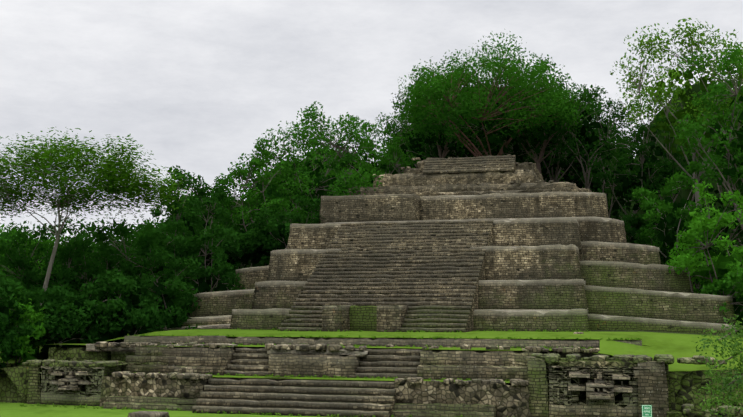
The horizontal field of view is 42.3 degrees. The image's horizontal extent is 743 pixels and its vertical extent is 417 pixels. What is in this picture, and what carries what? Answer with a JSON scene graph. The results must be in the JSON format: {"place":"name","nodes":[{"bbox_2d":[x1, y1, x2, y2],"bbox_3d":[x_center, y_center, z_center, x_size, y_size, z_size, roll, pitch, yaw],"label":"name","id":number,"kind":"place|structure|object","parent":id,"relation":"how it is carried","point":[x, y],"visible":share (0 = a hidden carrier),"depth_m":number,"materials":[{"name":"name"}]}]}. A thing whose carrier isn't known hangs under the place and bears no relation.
{"place":"outdoors","nodes":[
{"label":"outdoors","id":0,"kind":"place"},
{"bbox_2d":[0,335,670,416],"bbox_3d":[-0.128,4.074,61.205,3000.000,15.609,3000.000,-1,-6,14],"label":"ground","id":1,"kind":"structure","parent":0,"point":[13,410],"depth_m":51.19,"materials":[{"name":"green plant"}]},
{"bbox_2d":[127,332,583,416],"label":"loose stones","id":2,"kind":"object","parent":1,"relation":"on","point":[150,414],"visible":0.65,"depth_m":47.64,"materials":[{"name":"grey stone"}]},
{"bbox_2d":[0,335,742,416],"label":"platform","id":3,"kind":"structure","parent":1,"relation":"on","point":[569,380],"depth_m":51.83,"materials":[{"name":"grey stone"}]},
{"bbox_2d":[39,328,742,382],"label":"terrace lawns","id":4,"kind":"structure","parent":3,"relation":"on","point":[675,345],"depth_m":55.35,"materials":[{"name":"green plant"}]},
{"bbox_2d":[163,155,735,334],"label":"stepped pyramid","id":5,"kind":"object","parent":3,"relation":"on","point":[485,243],"visible":0.96,"depth_m":69.54,"materials":[{"name":"grey stone"}]},
{"bbox_2d":[642,405,651,416],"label":"sign","id":6,"kind":"object","parent":1,"relation":"on","point":[646,410],"visible":1,"depth_m":45.24,"materials":[{"name":"green"}]},
{"bbox_2d":[0,18,742,416],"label":"tree","id":7,"kind":"object","parent":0,"point":[66,310],"depth_m":84.26,"materials":[{"name":"green plant"}]},
{"bbox_2d":[0,0,742,243],"label":"sky","id":8,"kind":"structure","parent":0,"point":[195,84],"materials":[{"name":"white"}]}
]}

